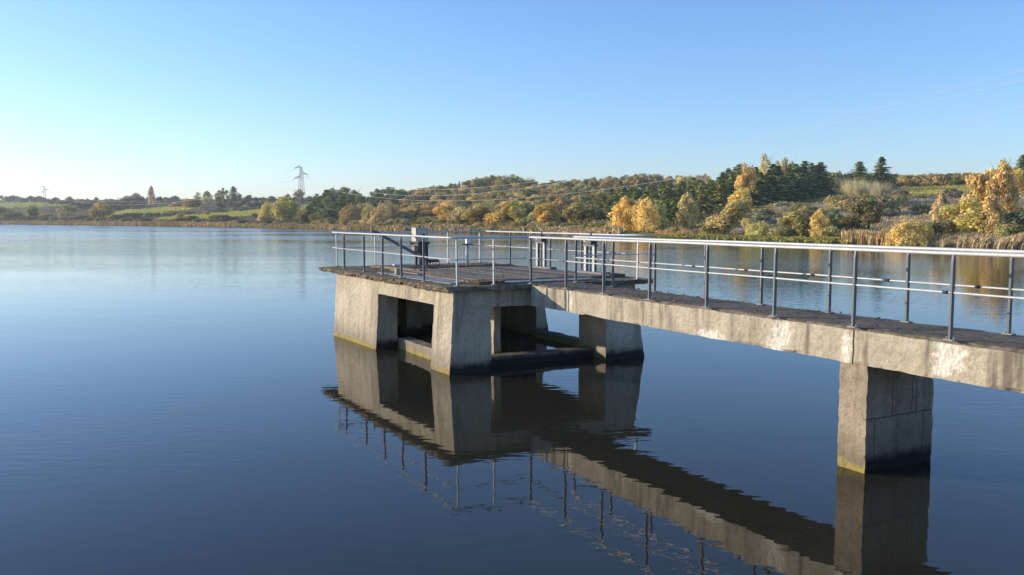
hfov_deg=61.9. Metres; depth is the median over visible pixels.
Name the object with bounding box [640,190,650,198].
spruce tree
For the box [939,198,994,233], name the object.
broadleaf tree
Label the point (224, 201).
pine tree
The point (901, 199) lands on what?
bush
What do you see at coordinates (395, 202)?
pine tree
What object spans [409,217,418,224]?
bush
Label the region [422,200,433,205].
broadleaf tree
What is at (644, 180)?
broadleaf tree
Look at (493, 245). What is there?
guardrail
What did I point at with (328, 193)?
pine tree
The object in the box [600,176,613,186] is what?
broadleaf tree
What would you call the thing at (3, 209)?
broadleaf tree
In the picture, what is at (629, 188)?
spruce tree
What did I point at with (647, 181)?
broadleaf tree
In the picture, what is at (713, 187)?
spruce tree
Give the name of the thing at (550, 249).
guardrail
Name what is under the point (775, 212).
bare shrub
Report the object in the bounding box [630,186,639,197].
spruce tree
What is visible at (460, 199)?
broadleaf tree
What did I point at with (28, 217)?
bush
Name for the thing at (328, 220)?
bush
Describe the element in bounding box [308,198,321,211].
pine tree
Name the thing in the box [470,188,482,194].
broadleaf tree
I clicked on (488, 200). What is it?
broadleaf tree
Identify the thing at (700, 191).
spruce tree
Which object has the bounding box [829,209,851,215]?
bush
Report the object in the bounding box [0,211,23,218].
bush
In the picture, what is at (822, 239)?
bank grass
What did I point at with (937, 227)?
bush
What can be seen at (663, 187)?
spruce tree
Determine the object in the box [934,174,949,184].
broadleaf tree
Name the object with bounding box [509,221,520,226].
bush
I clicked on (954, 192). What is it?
bush
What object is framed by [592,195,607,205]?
spruce tree
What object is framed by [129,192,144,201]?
broadleaf tree
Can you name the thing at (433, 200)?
broadleaf tree
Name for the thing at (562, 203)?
broadleaf tree
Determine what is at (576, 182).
broadleaf tree
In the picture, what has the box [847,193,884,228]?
broadleaf tree
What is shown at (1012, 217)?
bush
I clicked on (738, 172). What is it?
birch tree
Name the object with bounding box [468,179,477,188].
broadleaf tree
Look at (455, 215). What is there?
bush
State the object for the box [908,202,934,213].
bush
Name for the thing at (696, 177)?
broadleaf tree
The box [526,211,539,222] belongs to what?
broadleaf tree
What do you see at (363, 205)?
bush
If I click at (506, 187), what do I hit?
broadleaf tree
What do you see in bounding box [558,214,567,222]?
broadleaf tree
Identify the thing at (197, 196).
broadleaf tree
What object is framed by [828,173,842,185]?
broadleaf tree
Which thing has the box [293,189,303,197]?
broadleaf tree
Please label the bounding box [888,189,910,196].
bush
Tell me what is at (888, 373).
concrete footbridge
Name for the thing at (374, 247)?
guardrail
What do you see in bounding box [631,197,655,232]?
poplar tree
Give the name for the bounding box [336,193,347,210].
pine tree
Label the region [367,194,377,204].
pine tree
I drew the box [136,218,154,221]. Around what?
bush
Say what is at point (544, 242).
sluice gate frame
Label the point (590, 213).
broadleaf tree
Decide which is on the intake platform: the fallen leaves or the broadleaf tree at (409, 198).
the fallen leaves
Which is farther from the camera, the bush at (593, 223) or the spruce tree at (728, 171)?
the spruce tree at (728, 171)
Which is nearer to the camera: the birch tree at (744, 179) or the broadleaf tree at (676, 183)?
the birch tree at (744, 179)
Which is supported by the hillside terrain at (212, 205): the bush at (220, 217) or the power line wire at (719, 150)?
the bush at (220, 217)
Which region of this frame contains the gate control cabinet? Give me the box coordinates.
[409,226,429,264]
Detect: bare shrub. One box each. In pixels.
[765,217,777,223]
[772,205,792,215]
[777,210,795,215]
[836,176,869,197]
[852,178,879,196]
[865,181,892,196]
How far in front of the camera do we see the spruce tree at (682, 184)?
294.96 m
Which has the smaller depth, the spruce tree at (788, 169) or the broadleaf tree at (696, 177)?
the spruce tree at (788, 169)
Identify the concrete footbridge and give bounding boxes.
[531,282,1023,473]
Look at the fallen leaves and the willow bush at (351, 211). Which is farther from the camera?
the willow bush at (351, 211)
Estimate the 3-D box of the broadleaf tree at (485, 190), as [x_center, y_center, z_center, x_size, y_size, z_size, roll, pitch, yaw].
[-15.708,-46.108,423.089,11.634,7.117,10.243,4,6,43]
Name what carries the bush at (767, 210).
on the hillside terrain at (212, 205)
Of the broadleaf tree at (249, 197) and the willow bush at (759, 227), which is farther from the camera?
the broadleaf tree at (249, 197)
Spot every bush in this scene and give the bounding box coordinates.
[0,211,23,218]
[19,216,38,219]
[38,216,49,220]
[39,213,52,216]
[64,216,81,220]
[76,214,91,218]
[105,217,118,220]
[107,214,125,218]
[119,218,132,221]
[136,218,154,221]
[168,201,183,206]
[174,212,184,220]
[181,199,202,207]
[183,215,200,220]
[209,214,241,220]
[216,201,227,207]
[217,209,228,212]
[228,201,236,206]
[236,219,249,222]
[238,199,249,205]
[246,202,254,206]
[257,200,279,221]
[258,216,273,220]
[274,219,284,223]
[295,209,314,222]
[308,214,320,222]
[314,207,340,219]
[323,217,335,224]
[338,203,361,222]
[338,217,350,224]
[355,201,366,214]
[361,202,373,224]
[366,199,402,225]
[382,218,394,225]
[393,210,414,224]
[393,218,401,224]
[398,219,410,225]
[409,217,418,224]
[416,216,447,223]
[446,207,468,222]
[446,219,455,223]
[454,220,467,224]
[473,221,488,226]
[499,220,512,225]
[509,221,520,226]
[527,221,543,225]
[543,222,552,226]
[551,221,560,226]
[558,223,568,227]
[587,219,609,227]
[604,218,622,227]
[670,225,685,231]
[699,225,718,233]
[739,213,757,227]
[744,220,775,235]
[751,208,762,212]
[753,215,775,221]
[754,212,770,216]
[760,208,771,213]
[765,201,792,210]
[767,225,797,236]
[788,202,803,211]
[790,214,822,235]
[796,210,813,217]
[797,206,818,211]
[818,226,841,236]
[825,194,847,203]
[827,202,836,207]
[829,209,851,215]
[833,215,867,230]
[834,194,865,209]
[869,193,901,215]
[883,215,934,245]
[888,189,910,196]
[892,196,910,208]
[894,194,909,202]
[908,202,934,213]
[914,220,945,235]
[919,206,932,213]
[933,220,960,234]
[942,188,964,197]
[949,198,960,204]
[992,222,1023,236]
[999,211,1023,225]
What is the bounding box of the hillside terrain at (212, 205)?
[1,185,1023,247]
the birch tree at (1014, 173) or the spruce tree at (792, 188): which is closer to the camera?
the birch tree at (1014, 173)
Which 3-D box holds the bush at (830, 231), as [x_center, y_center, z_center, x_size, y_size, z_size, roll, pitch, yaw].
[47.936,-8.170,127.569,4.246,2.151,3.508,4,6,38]
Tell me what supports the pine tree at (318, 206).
on the hillside terrain at (212, 205)
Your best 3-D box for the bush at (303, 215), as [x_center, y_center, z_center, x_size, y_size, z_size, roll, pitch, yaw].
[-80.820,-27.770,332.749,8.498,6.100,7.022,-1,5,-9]
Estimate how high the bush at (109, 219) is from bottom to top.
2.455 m
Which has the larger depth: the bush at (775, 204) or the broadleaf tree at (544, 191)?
the broadleaf tree at (544, 191)
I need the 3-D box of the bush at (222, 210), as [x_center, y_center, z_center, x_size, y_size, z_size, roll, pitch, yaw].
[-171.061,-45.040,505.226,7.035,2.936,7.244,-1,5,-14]
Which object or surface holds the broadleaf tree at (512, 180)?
on the hillside terrain at (212, 205)
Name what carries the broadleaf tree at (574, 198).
on the hillside terrain at (212, 205)
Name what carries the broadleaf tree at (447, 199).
on the hillside terrain at (212, 205)
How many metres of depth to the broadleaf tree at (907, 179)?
334.77 m
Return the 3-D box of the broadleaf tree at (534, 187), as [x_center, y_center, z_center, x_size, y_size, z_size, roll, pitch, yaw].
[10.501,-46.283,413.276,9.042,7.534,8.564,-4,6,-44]
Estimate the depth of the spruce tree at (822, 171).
302.82 m
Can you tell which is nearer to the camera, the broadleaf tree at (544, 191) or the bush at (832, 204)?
the bush at (832, 204)
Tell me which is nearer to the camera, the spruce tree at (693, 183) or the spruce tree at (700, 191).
the spruce tree at (700, 191)
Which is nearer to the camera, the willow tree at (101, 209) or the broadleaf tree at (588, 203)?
the broadleaf tree at (588, 203)
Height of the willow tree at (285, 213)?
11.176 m
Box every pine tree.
[20,197,30,201]
[51,197,59,202]
[218,188,229,208]
[305,205,316,214]
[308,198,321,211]
[309,194,324,202]
[313,202,330,214]
[319,189,332,201]
[322,196,336,208]
[323,188,337,201]
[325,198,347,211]
[331,187,346,199]
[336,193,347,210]
[339,198,356,209]
[342,185,352,196]
[346,188,360,204]
[354,193,370,203]
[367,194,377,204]
[370,188,383,203]
[372,196,386,206]
[379,187,390,199]
[384,198,401,208]
[385,187,400,200]
[390,191,401,201]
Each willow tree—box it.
[25,204,39,216]
[56,204,77,216]
[88,201,113,217]
[269,196,299,220]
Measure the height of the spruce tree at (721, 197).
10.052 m
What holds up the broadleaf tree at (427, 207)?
on the hillside terrain at (212, 205)
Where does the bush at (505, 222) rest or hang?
on the hillside terrain at (212, 205)
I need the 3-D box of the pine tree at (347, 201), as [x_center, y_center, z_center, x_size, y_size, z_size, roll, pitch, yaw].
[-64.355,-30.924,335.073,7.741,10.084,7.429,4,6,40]
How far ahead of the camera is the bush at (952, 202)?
178.54 m
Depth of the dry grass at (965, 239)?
101.32 m
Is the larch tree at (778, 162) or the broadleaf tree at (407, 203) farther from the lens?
the broadleaf tree at (407, 203)
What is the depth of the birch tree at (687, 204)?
182.06 m
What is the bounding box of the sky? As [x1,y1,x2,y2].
[0,0,1023,199]
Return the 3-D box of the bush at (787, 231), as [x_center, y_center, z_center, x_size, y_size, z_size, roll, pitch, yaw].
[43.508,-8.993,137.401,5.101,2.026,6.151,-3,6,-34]
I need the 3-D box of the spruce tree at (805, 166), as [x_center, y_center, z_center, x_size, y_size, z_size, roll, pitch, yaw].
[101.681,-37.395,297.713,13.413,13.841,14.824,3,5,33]
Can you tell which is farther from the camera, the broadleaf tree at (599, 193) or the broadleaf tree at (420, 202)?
the broadleaf tree at (420, 202)
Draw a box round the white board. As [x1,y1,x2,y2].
[392,263,410,265]
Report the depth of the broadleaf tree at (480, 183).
504.16 m
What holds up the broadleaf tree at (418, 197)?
on the hillside terrain at (212, 205)
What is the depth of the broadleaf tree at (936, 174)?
327.80 m
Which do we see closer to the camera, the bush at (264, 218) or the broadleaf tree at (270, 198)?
the bush at (264, 218)
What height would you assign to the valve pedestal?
0.855 m
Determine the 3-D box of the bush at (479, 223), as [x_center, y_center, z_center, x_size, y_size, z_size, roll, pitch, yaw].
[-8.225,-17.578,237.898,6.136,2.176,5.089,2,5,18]
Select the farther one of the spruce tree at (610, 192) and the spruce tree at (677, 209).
the spruce tree at (610, 192)
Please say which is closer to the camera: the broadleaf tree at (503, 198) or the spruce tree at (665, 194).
the spruce tree at (665, 194)
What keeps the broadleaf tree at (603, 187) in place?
on the hillside terrain at (212, 205)
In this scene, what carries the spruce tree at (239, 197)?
on the hillside terrain at (212, 205)
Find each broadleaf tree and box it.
[0,207,13,216]
[75,201,86,208]
[81,200,93,207]
[112,200,121,209]
[117,201,129,209]
[119,196,134,201]
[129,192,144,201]
[129,200,143,208]
[164,197,173,203]
[193,192,201,198]
[199,191,215,203]
[215,190,223,202]
[243,194,252,200]
[267,196,275,200]
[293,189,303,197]
[398,196,418,207]
[399,200,411,207]
[407,194,425,201]
[408,205,422,216]
[411,201,423,204]
[412,190,430,200]
[415,208,434,218]
[417,204,434,216]
[422,191,433,198]
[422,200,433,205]
[425,188,440,193]
[425,208,438,217]
[429,198,438,203]
[431,192,446,199]
[432,200,461,219]
[436,198,455,202]
[441,188,453,194]
[444,192,456,200]
[449,197,467,203]
[450,186,459,192]
[452,193,469,200]
[454,190,466,194]
[457,199,471,205]
[459,185,471,193]
[460,203,496,222]
[461,180,470,185]
[467,193,484,201]
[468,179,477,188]
[468,198,481,204]
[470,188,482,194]
[470,188,489,192]
[473,178,486,188]
[481,176,493,188]
[481,193,490,202]
[482,197,497,204]
[483,199,519,224]
[489,188,503,198]
[489,199,500,206]
[490,175,500,190]
[490,184,511,194]
[494,175,507,188]
[494,195,506,203]
[496,191,508,197]
[507,188,525,196]
[507,201,536,221]
[508,176,522,186]
[508,183,521,191]
[508,195,528,200]
[514,184,528,191]
[514,191,525,197]
[522,184,540,194]
[523,180,535,185]
[525,188,541,198]
[526,194,540,200]
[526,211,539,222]
[532,193,549,200]
[533,202,561,222]
[537,183,546,190]
[537,198,550,203]
[539,188,552,194]
[546,184,561,190]
[546,192,561,202]
[552,196,570,218]
[553,189,563,193]
[557,192,572,199]
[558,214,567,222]
[559,181,571,188]
[559,185,571,192]
[561,201,584,224]
[564,186,588,195]
[570,193,585,200]
[572,182,586,189]
[572,204,600,225]
[573,179,585,185]
[578,196,593,202]
[580,186,591,194]
[581,179,590,187]
[582,200,594,206]
[588,177,598,188]
[588,187,597,197]
[595,189,607,197]
[596,185,609,191]
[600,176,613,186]
[608,177,618,191]
[618,176,631,186]
[622,175,634,185]
[630,173,641,187]
[638,173,648,187]
[642,173,651,186]
[650,200,669,229]
[652,173,661,190]
[664,176,675,188]
[672,175,685,188]
[684,175,691,187]
[691,175,703,182]
[702,176,709,183]
[703,198,750,233]
[727,186,753,224]
[776,211,801,226]
[822,210,844,227]
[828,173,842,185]
[831,170,847,188]
[834,172,851,188]
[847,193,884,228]
[891,173,898,182]
[896,174,908,185]
[901,174,914,185]
[910,174,919,185]
[910,175,921,185]
[918,172,935,185]
[926,175,937,184]
[930,173,944,185]
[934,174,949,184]
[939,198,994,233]
[945,172,958,180]
[948,173,959,182]
[959,167,995,216]
[960,171,971,182]
[968,194,1009,234]
[984,161,1021,214]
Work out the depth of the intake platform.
20.02 m
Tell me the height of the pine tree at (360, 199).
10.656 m
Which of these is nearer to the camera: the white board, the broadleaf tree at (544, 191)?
the white board
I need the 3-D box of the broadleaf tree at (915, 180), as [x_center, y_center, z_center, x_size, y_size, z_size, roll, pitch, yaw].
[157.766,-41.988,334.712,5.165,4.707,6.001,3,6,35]
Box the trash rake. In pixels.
[370,226,439,265]
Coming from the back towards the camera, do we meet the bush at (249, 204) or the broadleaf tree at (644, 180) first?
the bush at (249, 204)
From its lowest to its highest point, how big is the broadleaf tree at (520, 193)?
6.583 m
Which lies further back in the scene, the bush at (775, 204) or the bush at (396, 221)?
the bush at (396, 221)
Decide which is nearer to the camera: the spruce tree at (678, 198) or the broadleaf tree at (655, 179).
the spruce tree at (678, 198)
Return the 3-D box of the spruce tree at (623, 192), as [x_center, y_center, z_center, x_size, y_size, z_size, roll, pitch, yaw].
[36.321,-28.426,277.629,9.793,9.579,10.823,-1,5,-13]
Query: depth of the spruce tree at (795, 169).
289.44 m
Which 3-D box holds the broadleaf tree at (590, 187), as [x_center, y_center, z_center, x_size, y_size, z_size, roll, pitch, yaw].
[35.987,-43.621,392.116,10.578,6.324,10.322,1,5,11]
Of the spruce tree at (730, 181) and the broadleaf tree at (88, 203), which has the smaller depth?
the spruce tree at (730, 181)
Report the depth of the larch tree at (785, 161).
326.81 m
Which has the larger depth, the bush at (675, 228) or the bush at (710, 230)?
the bush at (675, 228)
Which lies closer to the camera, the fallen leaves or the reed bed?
the fallen leaves
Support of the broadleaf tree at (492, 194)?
on the hillside terrain at (212, 205)
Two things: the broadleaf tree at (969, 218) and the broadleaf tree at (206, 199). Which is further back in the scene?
the broadleaf tree at (206, 199)
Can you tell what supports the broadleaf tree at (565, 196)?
on the hillside terrain at (212, 205)
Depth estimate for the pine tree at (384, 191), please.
435.13 m
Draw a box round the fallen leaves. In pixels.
[358,262,1009,345]
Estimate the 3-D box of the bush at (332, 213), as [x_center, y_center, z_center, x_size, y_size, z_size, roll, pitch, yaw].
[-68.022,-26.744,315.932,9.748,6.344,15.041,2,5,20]
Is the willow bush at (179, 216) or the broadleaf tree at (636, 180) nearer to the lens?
the willow bush at (179, 216)
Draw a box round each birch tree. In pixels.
[673,192,700,227]
[734,162,757,196]
[809,208,832,236]
[992,158,1017,185]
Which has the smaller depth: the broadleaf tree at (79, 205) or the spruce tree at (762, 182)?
the spruce tree at (762, 182)
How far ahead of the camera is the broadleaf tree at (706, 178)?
427.16 m
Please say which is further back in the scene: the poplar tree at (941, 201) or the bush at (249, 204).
the bush at (249, 204)
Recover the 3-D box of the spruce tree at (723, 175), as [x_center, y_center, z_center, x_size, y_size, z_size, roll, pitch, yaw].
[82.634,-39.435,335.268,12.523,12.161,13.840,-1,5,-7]
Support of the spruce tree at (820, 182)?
on the hillside terrain at (212, 205)
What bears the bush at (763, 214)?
on the hillside terrain at (212, 205)
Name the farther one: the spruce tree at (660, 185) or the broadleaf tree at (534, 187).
the broadleaf tree at (534, 187)
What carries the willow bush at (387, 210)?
on the hillside terrain at (212, 205)
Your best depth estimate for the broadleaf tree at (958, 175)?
324.40 m
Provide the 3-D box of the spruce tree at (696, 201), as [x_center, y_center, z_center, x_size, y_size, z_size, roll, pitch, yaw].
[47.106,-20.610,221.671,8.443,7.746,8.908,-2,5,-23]
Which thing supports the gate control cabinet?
on the intake platform
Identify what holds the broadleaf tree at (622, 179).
on the hillside terrain at (212, 205)
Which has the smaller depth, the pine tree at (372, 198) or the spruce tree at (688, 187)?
the spruce tree at (688, 187)
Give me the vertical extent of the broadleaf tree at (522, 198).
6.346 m
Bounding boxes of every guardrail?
[332,232,453,281]
[334,231,485,266]
[454,236,526,286]
[485,230,648,269]
[528,236,1023,340]
[573,235,654,280]
[574,236,1023,334]
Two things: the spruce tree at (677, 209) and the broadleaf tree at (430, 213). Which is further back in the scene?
the broadleaf tree at (430, 213)
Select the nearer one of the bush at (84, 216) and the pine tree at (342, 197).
the pine tree at (342, 197)
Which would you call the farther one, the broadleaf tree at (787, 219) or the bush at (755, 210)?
the bush at (755, 210)
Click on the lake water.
(200, 402)
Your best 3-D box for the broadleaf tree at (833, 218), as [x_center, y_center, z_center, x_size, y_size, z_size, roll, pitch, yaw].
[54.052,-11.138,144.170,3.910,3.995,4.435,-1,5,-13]
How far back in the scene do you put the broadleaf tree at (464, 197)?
369.34 m
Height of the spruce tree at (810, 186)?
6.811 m
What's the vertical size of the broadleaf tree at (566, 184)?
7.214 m
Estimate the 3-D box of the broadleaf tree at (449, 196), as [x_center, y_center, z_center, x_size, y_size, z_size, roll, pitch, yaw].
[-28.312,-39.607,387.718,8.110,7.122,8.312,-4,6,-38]
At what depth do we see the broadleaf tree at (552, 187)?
405.96 m
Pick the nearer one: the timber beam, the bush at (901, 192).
the timber beam
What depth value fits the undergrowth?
235.70 m
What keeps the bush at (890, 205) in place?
on the hillside terrain at (212, 205)
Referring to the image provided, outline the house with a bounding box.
[28,199,36,202]
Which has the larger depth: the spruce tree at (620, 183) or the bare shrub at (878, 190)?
the spruce tree at (620, 183)
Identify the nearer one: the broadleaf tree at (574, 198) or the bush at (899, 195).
the bush at (899, 195)
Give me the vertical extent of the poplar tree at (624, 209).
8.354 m
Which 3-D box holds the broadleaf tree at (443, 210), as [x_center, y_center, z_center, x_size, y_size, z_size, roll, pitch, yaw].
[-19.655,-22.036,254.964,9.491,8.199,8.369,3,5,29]
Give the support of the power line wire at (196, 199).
attached to the power pylon
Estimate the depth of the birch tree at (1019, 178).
230.87 m
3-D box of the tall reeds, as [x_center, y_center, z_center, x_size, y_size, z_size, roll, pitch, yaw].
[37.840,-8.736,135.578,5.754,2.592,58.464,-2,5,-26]
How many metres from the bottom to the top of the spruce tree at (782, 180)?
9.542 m
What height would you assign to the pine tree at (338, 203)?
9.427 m
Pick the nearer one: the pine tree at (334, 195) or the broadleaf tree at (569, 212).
the broadleaf tree at (569, 212)
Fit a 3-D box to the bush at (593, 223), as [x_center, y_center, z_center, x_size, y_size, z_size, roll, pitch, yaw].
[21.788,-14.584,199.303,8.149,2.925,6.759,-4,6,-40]
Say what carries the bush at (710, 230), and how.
on the hillside terrain at (212, 205)
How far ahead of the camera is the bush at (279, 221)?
340.37 m
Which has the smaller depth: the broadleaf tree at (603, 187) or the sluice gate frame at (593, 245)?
the sluice gate frame at (593, 245)
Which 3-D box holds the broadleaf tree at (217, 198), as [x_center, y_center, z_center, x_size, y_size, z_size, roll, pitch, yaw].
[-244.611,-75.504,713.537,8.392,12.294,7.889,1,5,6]
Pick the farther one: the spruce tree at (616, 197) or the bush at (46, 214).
the bush at (46, 214)
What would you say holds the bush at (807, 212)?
on the hillside terrain at (212, 205)
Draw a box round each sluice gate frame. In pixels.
[532,231,555,269]
[577,232,607,274]
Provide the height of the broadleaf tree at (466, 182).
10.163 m
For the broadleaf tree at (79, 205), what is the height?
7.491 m
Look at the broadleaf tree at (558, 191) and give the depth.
360.19 m
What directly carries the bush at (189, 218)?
on the hillside terrain at (212, 205)
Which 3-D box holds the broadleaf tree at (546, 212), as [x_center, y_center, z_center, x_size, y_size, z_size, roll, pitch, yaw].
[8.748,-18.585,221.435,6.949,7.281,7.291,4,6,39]
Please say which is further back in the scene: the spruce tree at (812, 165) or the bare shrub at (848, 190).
the spruce tree at (812, 165)
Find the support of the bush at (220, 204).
on the hillside terrain at (212, 205)
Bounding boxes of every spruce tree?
[227,186,238,201]
[235,194,242,201]
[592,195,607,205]
[599,209,604,221]
[602,200,613,212]
[603,206,615,220]
[606,187,613,199]
[610,194,619,204]
[612,181,627,196]
[618,185,628,200]
[628,183,637,196]
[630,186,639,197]
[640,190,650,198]
[646,190,654,198]
[655,182,664,192]
[656,185,665,197]
[659,188,673,198]
[659,190,670,204]
[663,199,674,226]
[666,182,674,195]
[666,201,677,225]
[668,202,690,223]
[670,189,683,200]
[675,196,680,204]
[678,188,684,200]
[679,181,685,193]
[683,185,691,194]
[685,177,697,192]
[690,193,703,220]
[695,186,702,214]
[697,185,720,215]
[698,181,704,191]
[708,180,718,203]
[710,178,730,209]
[716,172,727,186]
[724,171,737,194]
[725,168,731,178]
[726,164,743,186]
[748,180,770,206]
[749,175,776,207]
[755,167,761,178]
[758,182,781,204]
[763,164,779,178]
[764,170,773,179]
[764,175,795,200]
[774,181,796,201]
[775,165,786,179]
[777,175,797,200]
[784,165,796,179]
[785,179,807,200]
[787,172,808,196]
[791,163,807,179]
[793,179,813,198]
[798,173,817,197]
[800,161,814,179]
[803,180,825,197]
[807,174,830,195]
[808,163,818,175]
[810,177,835,196]
[814,165,829,187]
[816,162,837,191]
[821,177,834,194]
[845,161,870,186]
[866,156,895,188]
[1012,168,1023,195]
[1013,155,1023,179]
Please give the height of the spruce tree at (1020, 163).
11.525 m
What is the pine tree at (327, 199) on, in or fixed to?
on the hillside terrain at (212, 205)
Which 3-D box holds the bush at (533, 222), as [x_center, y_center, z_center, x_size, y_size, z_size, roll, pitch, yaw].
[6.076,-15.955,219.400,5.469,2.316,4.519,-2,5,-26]
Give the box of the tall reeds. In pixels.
[655,226,897,244]
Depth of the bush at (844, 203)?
177.40 m
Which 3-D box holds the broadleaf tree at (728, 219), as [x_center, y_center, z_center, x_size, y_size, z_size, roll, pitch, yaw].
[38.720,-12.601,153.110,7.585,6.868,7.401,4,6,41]
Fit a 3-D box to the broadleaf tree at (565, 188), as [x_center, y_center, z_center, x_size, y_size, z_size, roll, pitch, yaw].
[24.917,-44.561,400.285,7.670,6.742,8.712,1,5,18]
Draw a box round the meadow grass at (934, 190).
[0,184,970,226]
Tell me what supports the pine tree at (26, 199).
on the hillside terrain at (212, 205)
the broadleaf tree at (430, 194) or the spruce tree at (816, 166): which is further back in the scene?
the broadleaf tree at (430, 194)
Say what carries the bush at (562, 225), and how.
on the hillside terrain at (212, 205)
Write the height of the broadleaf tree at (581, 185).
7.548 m
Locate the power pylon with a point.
(300, 176)
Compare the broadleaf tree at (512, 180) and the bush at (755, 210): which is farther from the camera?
the broadleaf tree at (512, 180)
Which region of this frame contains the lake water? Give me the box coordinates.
[0,224,1023,574]
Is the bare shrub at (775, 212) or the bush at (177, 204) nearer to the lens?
the bare shrub at (775, 212)
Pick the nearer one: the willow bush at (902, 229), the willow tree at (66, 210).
the willow bush at (902, 229)
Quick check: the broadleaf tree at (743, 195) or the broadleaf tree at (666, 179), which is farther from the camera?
the broadleaf tree at (666, 179)
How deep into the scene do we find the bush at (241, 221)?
367.15 m
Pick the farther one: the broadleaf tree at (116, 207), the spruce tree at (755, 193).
the broadleaf tree at (116, 207)
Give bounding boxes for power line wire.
[43,180,292,204]
[295,106,1021,200]
[299,70,1020,189]
[310,79,1023,195]
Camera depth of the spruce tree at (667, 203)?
196.64 m
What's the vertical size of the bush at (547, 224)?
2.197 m
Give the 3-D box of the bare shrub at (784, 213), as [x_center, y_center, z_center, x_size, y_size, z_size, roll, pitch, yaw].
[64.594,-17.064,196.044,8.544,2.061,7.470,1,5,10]
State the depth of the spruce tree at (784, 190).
258.56 m
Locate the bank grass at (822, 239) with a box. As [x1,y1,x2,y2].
[609,232,849,242]
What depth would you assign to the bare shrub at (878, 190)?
226.33 m
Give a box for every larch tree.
[758,153,772,176]
[775,160,785,172]
[779,157,795,172]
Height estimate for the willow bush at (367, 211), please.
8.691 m
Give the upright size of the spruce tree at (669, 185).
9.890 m
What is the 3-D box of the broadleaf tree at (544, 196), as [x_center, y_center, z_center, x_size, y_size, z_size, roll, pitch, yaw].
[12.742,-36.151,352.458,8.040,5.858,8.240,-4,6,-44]
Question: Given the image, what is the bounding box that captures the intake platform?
[318,262,652,374]
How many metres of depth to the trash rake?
25.23 m
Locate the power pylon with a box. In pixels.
[294,165,307,220]
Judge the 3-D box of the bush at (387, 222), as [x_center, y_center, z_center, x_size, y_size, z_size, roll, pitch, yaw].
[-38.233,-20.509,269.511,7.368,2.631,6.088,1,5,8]
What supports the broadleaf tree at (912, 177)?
on the hillside terrain at (212, 205)
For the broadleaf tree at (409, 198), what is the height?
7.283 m
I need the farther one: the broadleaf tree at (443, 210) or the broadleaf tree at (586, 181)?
the broadleaf tree at (586, 181)
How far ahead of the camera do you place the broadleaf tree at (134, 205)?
648.78 m
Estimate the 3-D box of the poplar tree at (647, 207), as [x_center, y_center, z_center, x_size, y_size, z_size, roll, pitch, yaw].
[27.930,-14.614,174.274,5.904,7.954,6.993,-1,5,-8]
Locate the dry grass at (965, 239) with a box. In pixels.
[917,231,1023,247]
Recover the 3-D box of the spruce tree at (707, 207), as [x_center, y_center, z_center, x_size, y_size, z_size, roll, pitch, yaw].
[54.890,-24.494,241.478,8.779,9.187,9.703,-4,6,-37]
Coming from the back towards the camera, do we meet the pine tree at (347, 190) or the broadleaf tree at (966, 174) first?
the pine tree at (347, 190)
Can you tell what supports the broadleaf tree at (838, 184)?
on the hillside terrain at (212, 205)
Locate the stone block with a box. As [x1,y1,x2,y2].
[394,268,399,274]
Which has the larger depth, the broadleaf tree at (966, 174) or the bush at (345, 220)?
the broadleaf tree at (966, 174)
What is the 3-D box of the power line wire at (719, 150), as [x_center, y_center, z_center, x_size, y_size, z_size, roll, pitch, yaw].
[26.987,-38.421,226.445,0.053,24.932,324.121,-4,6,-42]
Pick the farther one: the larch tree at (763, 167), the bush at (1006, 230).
the larch tree at (763, 167)
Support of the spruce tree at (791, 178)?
on the hillside terrain at (212, 205)
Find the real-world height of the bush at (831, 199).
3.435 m
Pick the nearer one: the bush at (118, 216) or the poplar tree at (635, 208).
the poplar tree at (635, 208)
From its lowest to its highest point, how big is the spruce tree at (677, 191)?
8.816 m
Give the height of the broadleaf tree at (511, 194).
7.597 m
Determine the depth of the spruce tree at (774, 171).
277.47 m
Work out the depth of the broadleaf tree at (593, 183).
457.36 m
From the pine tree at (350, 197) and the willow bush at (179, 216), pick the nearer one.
the pine tree at (350, 197)
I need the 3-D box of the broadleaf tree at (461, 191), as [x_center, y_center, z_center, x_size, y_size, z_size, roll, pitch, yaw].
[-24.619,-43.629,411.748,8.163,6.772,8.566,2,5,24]
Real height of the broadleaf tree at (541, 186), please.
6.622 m
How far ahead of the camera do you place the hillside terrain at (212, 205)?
225.52 m
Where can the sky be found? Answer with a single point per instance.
(112, 99)
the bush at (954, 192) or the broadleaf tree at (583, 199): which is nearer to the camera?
the bush at (954, 192)
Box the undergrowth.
[0,185,1023,236]
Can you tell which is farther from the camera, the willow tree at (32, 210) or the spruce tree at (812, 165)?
the willow tree at (32, 210)
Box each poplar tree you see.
[146,186,155,205]
[606,196,637,231]
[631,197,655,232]
[634,197,664,232]
[928,192,951,224]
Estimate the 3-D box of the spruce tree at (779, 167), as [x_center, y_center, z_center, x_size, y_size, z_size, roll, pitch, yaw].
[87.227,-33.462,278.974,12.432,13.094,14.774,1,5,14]
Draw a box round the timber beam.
[370,265,422,270]
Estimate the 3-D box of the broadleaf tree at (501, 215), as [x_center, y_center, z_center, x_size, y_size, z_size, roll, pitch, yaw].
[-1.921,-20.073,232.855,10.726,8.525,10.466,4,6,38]
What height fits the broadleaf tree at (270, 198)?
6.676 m
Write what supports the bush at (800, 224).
on the hillside terrain at (212, 205)
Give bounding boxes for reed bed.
[0,220,623,233]
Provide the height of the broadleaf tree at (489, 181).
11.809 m
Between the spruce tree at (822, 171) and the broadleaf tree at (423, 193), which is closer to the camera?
the spruce tree at (822, 171)
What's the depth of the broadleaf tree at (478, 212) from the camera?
238.87 m
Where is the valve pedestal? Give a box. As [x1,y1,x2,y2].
[460,239,473,264]

